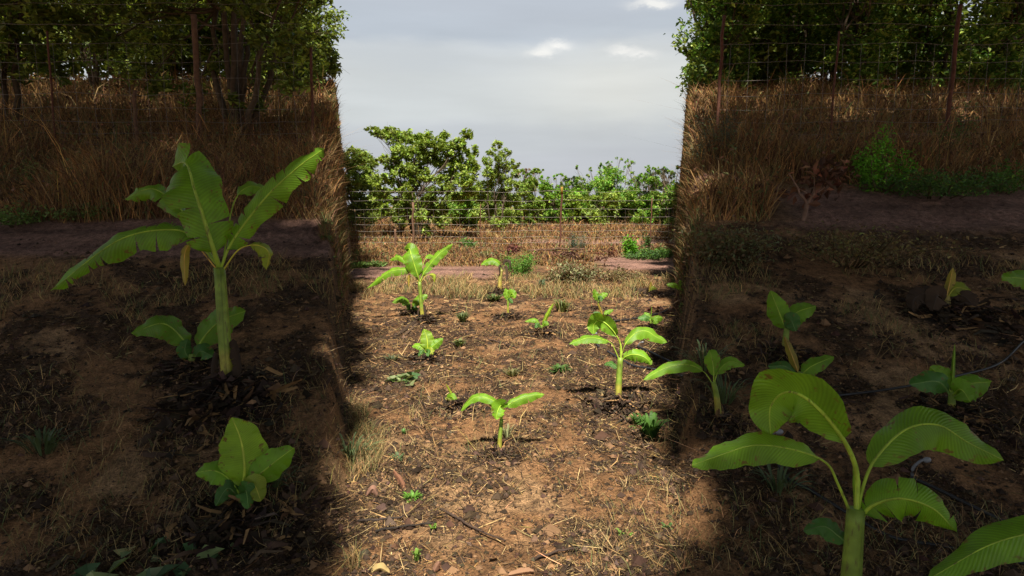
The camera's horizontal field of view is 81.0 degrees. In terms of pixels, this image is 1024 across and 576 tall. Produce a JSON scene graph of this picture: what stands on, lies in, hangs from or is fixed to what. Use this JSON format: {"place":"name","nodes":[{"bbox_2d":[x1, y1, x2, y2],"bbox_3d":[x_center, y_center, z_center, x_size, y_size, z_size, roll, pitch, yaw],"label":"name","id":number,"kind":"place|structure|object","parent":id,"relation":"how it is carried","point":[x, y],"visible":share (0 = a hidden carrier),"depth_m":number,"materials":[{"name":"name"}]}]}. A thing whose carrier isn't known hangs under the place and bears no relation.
{"place":"outdoors","nodes":[
{"label":"outdoors","id":0,"kind":"place"},
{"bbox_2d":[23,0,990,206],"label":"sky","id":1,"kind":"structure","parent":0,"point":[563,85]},
{"bbox_2d":[0,80,1023,575],"bbox_3d":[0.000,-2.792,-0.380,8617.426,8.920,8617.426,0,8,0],"label":"ground","id":2,"kind":"structure","parent":0,"point":[990,216],"depth_m":4.54,"materials":[{"name":"soil"}]},
{"bbox_2d":[0,202,59,227],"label":"shrub","id":3,"kind":"object","parent":2,"relation":"on","point":[4,220],"visible":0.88,"depth_m":7.26,"materials":[{"name":"green plant"}]},
{"bbox_2d":[15,155,45,190],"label":"shrub","id":4,"kind":"object","parent":2,"relation":"on","point":[30,175],"visible":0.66,"depth_m":8.92,"materials":[{"name":"green plant"}]},
{"bbox_2d":[0,426,81,455],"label":"grass tuft","id":5,"kind":"object","parent":2,"relation":"on","point":[49,442],"visible":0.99,"depth_m":3.43,"materials":[{"name":"green plant"}]},
{"bbox_2d":[0,2,90,80],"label":"tree","id":6,"kind":"object","parent":2,"relation":"on","point":[24,59],"visible":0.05,"depth_m":30.94,"materials":[{"name":"green plant"}]},
{"bbox_2d":[0,0,115,123],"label":"tree","id":7,"kind":"object","parent":2,"relation":"on","point":[36,12],"visible":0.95,"depth_m":12.80,"materials":[{"name":"green plant"}]},
{"bbox_2d":[42,202,122,221],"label":"shrub","id":8,"kind":"object","parent":2,"relation":"on","point":[75,213],"visible":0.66,"depth_m":7.39,"materials":[{"name":"green plant"}]},
{"bbox_2d":[32,0,186,79],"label":"tree","id":9,"kind":"object","parent":2,"relation":"on","point":[104,63],"visible":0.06,"depth_m":30.80,"materials":[{"name":"green plant"}]},
{"bbox_2d":[40,0,206,91],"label":"tree","id":10,"kind":"object","parent":2,"relation":"on","point":[87,10],"visible":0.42,"depth_m":21.84,"materials":[{"name":"green plant"}]},
{"bbox_2d":[71,536,239,575],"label":"shrub","id":11,"kind":"object","parent":2,"relation":"on","point":[89,569],"visible":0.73,"depth_m":2.62,"materials":[{"name":"green plant"}]},
{"bbox_2d":[0,2,314,148],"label":"wire fence","id":12,"kind":"object","parent":2,"relation":"on","point":[195,44],"visible":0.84,"depth_m":11.67,"materials":[{"name":"metal"}]},
{"bbox_2d":[116,0,245,82],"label":"tree","id":13,"kind":"object","parent":2,"relation":"on","point":[204,50],"visible":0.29,"depth_m":28.46,"materials":[{"name":"green plant"}]},
{"bbox_2d":[52,143,323,447],"bbox_3d":[-2.147,-0.058,4.041,1.372,1.835,1.179,5,9,33],"label":"banana plant","id":14,"kind":"object","parent":2,"relation":"on","point":[196,181],"visible":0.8,"depth_m":3.98,"materials":[{"name":"leaf"},{"name":"plant stem"}]},
{"bbox_2d":[131,306,245,361],"bbox_3d":[-2.333,0.366,4.343,0.777,0.448,0.247,0,8,0],"label":"banana plant","id":15,"kind":"object","parent":2,"relation":"on","point":[170,330],"visible":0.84,"depth_m":4.34,"materials":[{"name":"green plant"}]},
{"bbox_2d":[85,0,326,138],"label":"tree","id":16,"kind":"object","parent":2,"relation":"on","point":[234,74],"visible":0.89,"depth_m":12.60,"materials":[{"name":"green plant"}]},
{"bbox_2d":[195,417,294,508],"bbox_3d":[-1.338,0.911,3.008,0.442,0.514,0.246,3,8,21],"label":"banana plant","id":17,"kind":"object","parent":2,"relation":"on","point":[246,467],"visible":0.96,"depth_m":3.00,"materials":[{"name":"green plant"}]},
{"bbox_2d":[189,0,341,79],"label":"tree","id":18,"kind":"object","parent":2,"relation":"on","point":[247,31],"visible":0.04,"depth_m":28.67,"materials":[{"name":"green plant"}]},
{"bbox_2d":[208,0,351,93],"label":"tree","id":19,"kind":"object","parent":2,"relation":"on","point":[308,26],"visible":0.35,"depth_m":22.39,"materials":[{"name":"green plant"}]},
{"bbox_2d":[266,466,303,490],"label":"grass tuft","id":20,"kind":"object","parent":2,"relation":"on","point":[275,485],"visible":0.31,"depth_m":3.15,"materials":[{"name":"green plant"}]},
{"bbox_2d":[244,0,342,81],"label":"tree","id":21,"kind":"object","parent":2,"relation":"on","point":[333,70],"visible":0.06,"depth_m":25.34,"materials":[{"name":"green plant"}]},
{"bbox_2d":[349,260,372,268],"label":"shrub","id":22,"kind":"object","parent":2,"relation":"on","point":[354,265],"visible":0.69,"depth_m":15.57,"materials":[{"name":"green plant"}]},
{"bbox_2d":[339,432,383,463],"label":"grass tuft","id":23,"kind":"object","parent":2,"relation":"on","point":[349,452],"visible":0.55,"depth_m":3.82,"materials":[{"name":"green plant"}]},
{"bbox_2d":[343,145,386,226],"bbox_3d":[-9.606,-6.009,36.134,3.117,5.594,6.243,-5,9,-35],"label":"tree","id":24,"kind":"object","parent":2,"relation":"on","point":[358,182],"visible":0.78,"depth_m":35.08,"materials":[{"name":"green plant"}]},
{"bbox_2d":[358,194,391,220],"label":"bush","id":25,"kind":"object","parent":2,"relation":"on","point":[374,199],"visible":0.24,"depth_m":55.44,"materials":[{"name":"green plant"}]},
{"bbox_2d":[371,562,389,572],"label":"dry leaf","id":26,"kind":"object","parent":2,"relation":"on","point":[382,567],"visible":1,"depth_m":2.64,"materials":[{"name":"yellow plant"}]},
{"bbox_2d":[385,196,416,223],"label":"bush","id":27,"kind":"object","parent":2,"relation":"on","point":[396,214],"visible":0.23,"depth_m":52.68,"materials":[{"name":"green plant"}]},
{"bbox_2d":[384,368,422,386],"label":"shrub","id":28,"kind":"object","parent":2,"relation":"on","point":[411,375],"visible":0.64,"depth_m":5.47,"materials":[{"name":"green plant"}]},
{"bbox_2d":[375,521,435,531],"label":"fallen branch","id":29,"kind":"object","parent":2,"relation":"on","point":[386,528],"visible":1,"depth_m":3.00,"materials":[{"name":"wood"}]},
{"bbox_2d":[368,243,451,336],"bbox_3d":[-1.560,-0.021,8.040,1.061,1.115,1.443,3,8,21],"label":"banana plant","id":30,"kind":"object","parent":2,"relation":"on","point":[410,258],"visible":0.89,"depth_m":8.36,"materials":[{"name":"green plant"}]},
{"bbox_2d":[392,294,427,310],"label":"banana plant","id":31,"kind":"object","parent":2,"relation":"on","point":[404,301],"visible":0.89,"depth_m":9.03,"materials":[{"name":"green plant"}]},
{"bbox_2d":[363,124,481,238],"bbox_3d":[-4.181,-4.922,28.037,5.520,5.588,4.702,0,8,0],"label":"tree","id":32,"kind":"object","parent":2,"relation":"on","point":[414,172],"visible":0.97,"depth_m":27.96,"materials":[{"name":"green plant"}]},
{"bbox_2d":[412,329,442,356],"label":"banana plant","id":33,"kind":"object","parent":2,"relation":"on","point":[429,343],"visible":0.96,"depth_m":6.27,"materials":[{"name":"green plant"}]},
{"bbox_2d":[411,196,450,223],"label":"bush","id":34,"kind":"object","parent":2,"relation":"on","point":[446,201],"visible":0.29,"depth_m":50.83,"materials":[{"name":"green plant"}]},
{"bbox_2d":[448,180,481,228],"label":"tree","id":35,"kind":"object","parent":2,"relation":"on","point":[458,214],"visible":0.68,"depth_m":41.18,"materials":[{"name":"green plant"}]},
{"bbox_2d":[435,506,505,540],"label":"fallen branch","id":36,"kind":"object","parent":2,"relation":"on","point":[460,519],"visible":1,"depth_m":3.02,"materials":[{"name":"wood"}]},
{"bbox_2d":[469,138,522,229],"bbox_3d":[-1.047,-6.389,38.077,3.531,5.816,4.556,0,8,0],"label":"tree","id":37,"kind":"object","parent":2,"relation":"on","point":[495,174],"visible":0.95,"depth_m":37.63,"materials":[{"name":"green plant"}]},
{"bbox_2d":[481,258,510,288],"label":"banana plant","id":38,"kind":"object","parent":2,"relation":"on","point":[491,261],"visible":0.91,"depth_m":11.15,"materials":[{"name":"green plant"}]},
{"bbox_2d":[461,392,544,447],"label":"banana plant","id":39,"kind":"object","parent":2,"relation":"on","point":[498,406],"visible":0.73,"depth_m":3.89,"materials":[{"name":"green plant"}]},
{"bbox_2d":[493,192,525,224],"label":"bush","id":40,"kind":"object","parent":2,"relation":"on","point":[518,219],"visible":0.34,"depth_m":50.58,"materials":[{"name":"green plant"}]},
{"bbox_2d":[503,288,516,312],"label":"banana plant","id":41,"kind":"object","parent":2,"relation":"on","point":[509,294],"visible":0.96,"depth_m":8.76,"materials":[{"name":"green plant"}]},
{"bbox_2d":[0,57,1023,316],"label":"dry grass","id":42,"kind":"structure","parent":2,"relation":"on","point":[72,177],"depth_m":11.24,"materials":[{"name":"plant"}]},
{"bbox_2d":[0,236,1023,575],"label":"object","id":43,"kind":"object","parent":2,"relation":"on","point":[638,560],"visible":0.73,"depth_m":3.59,"materials":[{"name":"plant"}]},
{"bbox_2d":[0,236,1023,575],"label":"straw litter","id":44,"kind":"object","parent":2,"relation":"on","point":[520,430],"visible":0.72,"depth_m":3.72,"materials":[{"name":"plant"}]},
{"bbox_2d":[0,229,1023,575],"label":"short dry grass","id":45,"kind":"structure","parent":2,"relation":"on","point":[458,283],"depth_m":4.46,"materials":[{"name":"plant"}]},
{"bbox_2d":[351,187,673,248],"bbox_3d":[0.000,-2.506,22.467,12.059,2.528,0.090,0,8,0],"label":"wire fence","id":46,"kind":"object","parent":2,"relation":"on","point":[450,224],"visible":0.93,"depth_m":22.47,"materials":[{"name":"metal"}]},
{"bbox_2d":[500,250,539,276],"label":"shrub","id":47,"kind":"object","parent":2,"relation":"on","point":[524,265],"visible":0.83,"depth_m":13.74,"materials":[{"name":"green plant"}]},
{"bbox_2d":[508,567,533,575],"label":"dry leaf","id":48,"kind":"object","parent":2,"relation":"on","point":[522,571],"visible":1,"depth_m":2.63,"materials":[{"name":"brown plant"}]},
{"bbox_2d":[516,168,545,225],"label":"tree","id":49,"kind":"object","parent":2,"relation":"on","point":[528,186],"visible":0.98,"depth_m":45.76,"materials":[{"name":"green plant"}]},
{"bbox_2d":[47,224,1023,575],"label":"plant mulch","id":50,"kind":"object","parent":2,"relation":"on","point":[229,388],"visible":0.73,"depth_m":3.79,"materials":[{"name":"plant"}]},
{"bbox_2d":[525,303,553,327],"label":"banana plant","id":51,"kind":"object","parent":2,"relation":"on","point":[536,321],"visible":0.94,"depth_m":7.57,"materials":[{"name":"green plant"}]},
{"bbox_2d":[537,173,567,223],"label":"tree","id":52,"kind":"object","parent":2,"relation":"on","point":[546,188],"visible":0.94,"depth_m":51.75,"materials":[{"name":"green plant"}]},
{"bbox_2d":[551,298,572,311],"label":"grass tuft","id":53,"kind":"object","parent":2,"relation":"on","point":[562,305],"visible":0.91,"depth_m":9.15,"materials":[{"name":"green plant"}]},
{"bbox_2d":[534,544,595,559],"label":"fallen branch","id":54,"kind":"object","parent":2,"relation":"on","point":[547,554],"visible":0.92,"depth_m":2.78,"materials":[{"name":"wood"}]},
{"bbox_2d":[522,250,617,261],"bbox_3d":[1.563,-0.948,18.041,3.271,0.406,2.151,0,8,0],"label":"brush pile","id":55,"kind":"object","parent":2,"relation":"on","point":[567,254],"visible":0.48,"depth_m":17.77,"materials":[{"name":"brown plant"}]},
{"bbox_2d":[555,180,587,222],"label":"tree","id":56,"kind":"object","parent":2,"relation":"on","point":[569,191],"visible":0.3,"depth_m":54.43,"materials":[{"name":"green plant"}]},
{"bbox_2d":[541,261,606,282],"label":"shrub","id":57,"kind":"object","parent":2,"relation":"on","point":[566,272],"visible":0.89,"depth_m":12.79,"materials":[{"name":"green plant"}]},
{"bbox_2d":[566,230,588,248],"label":"shrub","id":58,"kind":"object","parent":2,"relation":"on","point":[582,244],"visible":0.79,"depth_m":21.65,"materials":[{"name":"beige plant"}]},
{"bbox_2d":[564,193,601,223],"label":"bush","id":59,"kind":"object","parent":2,"relation":"on","point":[574,213],"visible":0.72,"depth_m":52.37,"materials":[{"name":"green plant"}]},
{"bbox_2d":[573,162,614,207],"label":"tree","id":60,"kind":"object","parent":2,"relation":"on","point":[588,187],"visible":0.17,"depth_m":56.84,"materials":[{"name":"green plant"}]},
{"bbox_2d":[586,190,625,224],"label":"bush","id":61,"kind":"object","parent":2,"relation":"on","point":[609,200],"visible":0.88,"depth_m":50.97,"materials":[{"name":"green plant"}]},
{"bbox_2d":[595,246,620,266],"bbox_3d":[2.581,-0.878,16.118,0.692,0.651,0.424,0,8,0],"label":"dead sapling","id":62,"kind":"object","parent":2,"relation":"on","point":[611,253],"visible":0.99,"depth_m":16.12,"materials":[{"name":"brown plant"}]},
{"bbox_2d":[590,156,640,221],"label":"tree","id":63,"kind":"object","parent":2,"relation":"on","point":[609,181],"visible":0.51,"depth_m":54.30,"materials":[{"name":"green plant"}]},
{"bbox_2d":[570,313,666,396],"bbox_3d":[0.856,0.586,4.859,0.798,0.770,0.204,0,8,0],"label":"banana plant","id":64,"kind":"object","parent":2,"relation":"on","point":[606,324],"visible":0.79,"depth_m":4.86,"materials":[{"name":"green plant"}]},
{"bbox_2d":[586,264,650,282],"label":"shrub","id":65,"kind":"object","parent":2,"relation":"on","point":[610,274],"visible":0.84,"depth_m":12.94,"materials":[{"name":"brown plant"}]},
{"bbox_2d":[618,192,641,222],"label":"bush","id":66,"kind":"object","parent":2,"relation":"on","point":[623,216],"visible":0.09,"depth_m":55.56,"materials":[{"name":"green plant"}]},
{"bbox_2d":[622,234,638,256],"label":"shrub","id":67,"kind":"object","parent":2,"relation":"on","point":[631,246],"visible":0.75,"depth_m":18.49,"materials":[{"name":"green plant"}]},
{"bbox_2d":[595,343,682,376],"bbox_3d":[1.262,0.660,6.131,0.330,0.231,2.428,-2,8,-13],"label":"irrigation pipe","id":68,"kind":"object","parent":2,"relation":"on","point":[637,366],"visible":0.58,"depth_m":5.94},
{"bbox_2d":[623,164,662,225],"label":"tree","id":69,"kind":"object","parent":2,"relation":"on","point":[638,212],"visible":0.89,"depth_m":50.15,"materials":[{"name":"green plant"}]},
{"bbox_2d":[618,248,669,260],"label":"shrub","id":70,"kind":"object","parent":2,"relation":"on","point":[646,253],"visible":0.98,"depth_m":17.96,"materials":[{"name":"green plant"}]},
{"bbox_2d":[629,411,669,438],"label":"grass tuft","id":71,"kind":"object","parent":2,"relation":"on","point":[650,426],"visible":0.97,"depth_m":4.17,"materials":[{"name":"green plant"}]},
{"bbox_2d":[638,307,662,323],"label":"banana plant","id":72,"kind":"object","parent":2,"relation":"on","point":[646,316],"visible":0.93,"depth_m":7.95,"materials":[{"name":"green plant"}]},
{"bbox_2d":[649,165,680,225],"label":"tree","id":73,"kind":"object","parent":2,"relation":"on","point":[664,215],"visible":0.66,"depth_m":46.17,"materials":[{"name":"green plant"}]},
{"bbox_2d":[659,168,675,196],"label":"tree","id":74,"kind":"object","parent":2,"relation":"on","point":[665,176],"visible":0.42,"depth_m":100.28,"materials":[{"name":"green plant"}]},
{"bbox_2d":[644,349,744,419],"bbox_3d":[1.139,0.618,3.770,0.646,0.447,0.156,0,8,0],"label":"banana plant","id":75,"kind":"object","parent":2,"relation":"on","point":[714,364],"visible":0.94,"depth_m":3.76,"materials":[{"name":"green plant"}]},
{"bbox_2d":[675,339,738,370],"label":"grass tuft","id":76,"kind":"object","parent":2,"relation":"on","point":[700,355],"visible":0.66,"depth_m":4.31,"materials":[{"name":"green plant"}]},
{"bbox_2d":[682,100,748,167],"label":"shrub","id":77,"kind":"object","parent":2,"relation":"on","point":[715,134],"visible":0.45,"depth_m":9.89,"materials":[{"name":"brown plant"}]},
{"bbox_2d":[663,0,771,96],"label":"tree","id":78,"kind":"object","parent":2,"relation":"on","point":[706,51],"visible":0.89,"depth_m":22.09,"materials":[{"name":"green plant"}]},
{"bbox_2d":[647,172,791,316],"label":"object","id":79,"kind":"object","parent":2,"relation":"on","point":[671,309],"visible":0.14,"depth_m":8.81,"materials":[{"name":"brown plant"}]},
{"bbox_2d":[690,374,752,404],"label":"grass tuft","id":80,"kind":"object","parent":2,"relation":"on","point":[722,392],"visible":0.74,"depth_m":3.91,"materials":[{"name":"green plant"}]},
{"bbox_2d":[671,215,787,266],"bbox_3d":[2.219,-0.487,6.153,1.227,0.535,0.974,0,8,0],"label":"shrub","id":81,"kind":"object","parent":2,"relation":"on","point":[728,250],"visible":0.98,"depth_m":6.02,"materials":[{"name":"green plant"}]},
{"bbox_2d":[680,0,787,82],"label":"tree","id":82,"kind":"object","parent":2,"relation":"on","point":[764,54],"visible":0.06,"depth_m":24.43,"materials":[{"name":"green plant"}]},
{"bbox_2d":[680,4,823,79],"bbox_3d":[11.954,-14.597,28.972,7.177,10.236,6.032,0,8,0],"label":"tree","id":83,"kind":"object","parent":2,"relation":"on","point":[769,29],"visible":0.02,"depth_m":28.64,"materials":[{"name":"green plant"}]},
{"bbox_2d":[742,464,815,495],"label":"grass tuft","id":84,"kind":"object","parent":2,"relation":"on","point":[781,484],"visible":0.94,"depth_m":3.19,"materials":[{"name":"green plant"}]},
{"bbox_2d":[767,290,815,345],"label":"banana plant","id":85,"kind":"object","parent":2,"relation":"on","point":[783,315],"visible":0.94,"depth_m":4.50,"materials":[{"name":"green plant"}]},
{"bbox_2d":[749,0,841,88],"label":"tree","id":86,"kind":"object","parent":2,"relation":"on","point":[794,51],"visible":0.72,"depth_m":25.07,"materials":[{"name":"green plant"}]},
{"bbox_2d":[768,336,833,375],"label":"banana plant","id":87,"kind":"object","parent":2,"relation":"on","point":[814,366],"visible":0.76,"depth_m":4.09,"materials":[{"name":"green plant"}]},
{"bbox_2d":[768,151,861,220],"bbox_3d":[3.798,-1.267,7.505,1.064,0.888,0.683,0,8,0],"label":"dead sapling","id":88,"kind":"object","parent":2,"relation":"on","point":[836,175],"visible":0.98,"depth_m":7.45,"materials":[{"name":"dry leaf"},{"name":"bark"}]},
{"bbox_2d":[769,0,909,79],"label":"tree","id":89,"kind":"object","parent":2,"relation":"on","point":[830,71],"visible":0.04,"depth_m":28.82,"materials":[{"name":"green plant"}]},
{"bbox_2d":[692,368,1003,575],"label":"banana plant","id":90,"kind":"object","parent":2,"relation":"on","point":[779,397],"visible":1,"depth_m":2.13,"materials":[{"name":"green plant"}]},
{"bbox_2d":[795,0,923,93],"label":"tree","id":91,"kind":"object","parent":2,"relation":"on","point":[851,14],"visible":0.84,"depth_m":22.16,"materials":[{"name":"green plant"}]},
{"bbox_2d":[715,2,1023,145],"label":"wire fence","id":92,"kind":"object","parent":2,"relation":"on","point":[948,108],"visible":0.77,"depth_m":11.65,"materials":[{"name":"metal"}]},
{"bbox_2d":[747,218,1004,268],"bbox_3d":[3.623,-0.464,6.085,2.280,0.510,2.366,-1,8,-10],"label":"shrub","id":93,"kind":"object","parent":2,"relation":"on","point":[876,252],"visible":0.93,"depth_m":5.84,"materials":[{"name":"green plant"}]},
{"bbox_2d":[847,122,928,193],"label":"shrub","id":94,"kind":"object","parent":2,"relation":"on","point":[866,171],"visible":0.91,"depth_m":8.73,"materials":[{"name":"green plant"}]},
{"bbox_2d":[776,464,1023,564],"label":"irrigation pipe","id":95,"kind":"object","parent":2,"relation":"on","point":[866,523],"visible":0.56,"depth_m":2.92,"materials":[{"name":"plastic"}]},
{"bbox_2d":[868,0,980,79],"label":"tree","id":96,"kind":"object","parent":2,"relation":"on","point":[948,65],"visible":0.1,"depth_m":30.38,"materials":[{"name":"green plant"}]},
{"bbox_2d":[839,340,1023,396],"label":"irrigation pipe","id":97,"kind":"object","parent":2,"relation":"on","point":[957,375],"visible":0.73,"depth_m":4.16,"materials":[{"name":"plastic"}]},
{"bbox_2d":[883,0,981,90],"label":"tree","id":98,"kind":"object","parent":2,"relation":"on","point":[923,35],"visible":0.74,"depth_m":24.99,"materials":[{"name":"green plant"}]},
{"bbox_2d":[844,166,1023,198],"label":"shrub","id":99,"kind":"object","parent":2,"relation":"on","point":[943,189],"visible":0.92,"depth_m":8.12,"materials":[{"name":"green plant"}]},
{"bbox_2d":[906,268,978,311],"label":"banana plant","id":100,"kind":"object","parent":2,"relation":"on","point":[932,298],"visible":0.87,"depth_m":5.13,"materials":[{"name":"brown plant"}]},
{"bbox_2d":[909,345,991,407],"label":"banana plant","id":101,"kind":"object","parent":2,"relation":"on","point":[939,379],"visible":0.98,"depth_m":3.77,"materials":[{"name":"green plant"}]},
{"bbox_2d":[931,98,978,159],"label":"shrub","id":102,"kind":"object","parent":2,"relation":"on","point":[957,131],"visible":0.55,"depth_m":9.80,"materials":[{"name":"brown plant"}]},
{"bbox_2d":[910,476,1004,520],"bbox_3d":[2.356,1.116,3.043,0.026,0.142,0.595,-7,10,-40],"label":"irrigation pipe","id":103,"kind":"object","parent":2,"relation":"on","point":[956,498],"visible":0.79,"depth_m":3.10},
{"bbox_2d":[929,515,1023,575],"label":"banana plant","id":104,"kind":"object","parent":2,"relation":"on","point":[988,546],"visible":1,"depth_m":1.91,"materials":[{"name":"green plant"}]},
{"bbox_2d":[935,0,1023,69],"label":"tree","id":105,"kind":"object","parent":2,"relation":"on","point":[967,6],"visible":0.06,"depth_m":31.47,"materials":[{"name":"green plant"}]},
{"bbox_2d":[941,0,1023,96],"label":"tree","id":106,"kind":"object","parent":2,"relation":"on","point":[1010,13],"visible":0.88,"depth_m":21.36,"materials":[{"name":"green plant"}]},
{"bbox_2d":[953,158,1023,193],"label":"shrub","id":107,"kind":"object","parent":2,"relation":"on","point":[1009,173],"visible":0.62,"depth_m":8.71,"materials":[{"name":"green plant"}]},
{"bbox_2d":[1001,270,1023,288],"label":"banana plant","id":108,"kind":"object","parent":2,"relation":"on","point":[1015,278],"visible":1,"depth_m":5.00,"materials":[{"name":"green plant"}]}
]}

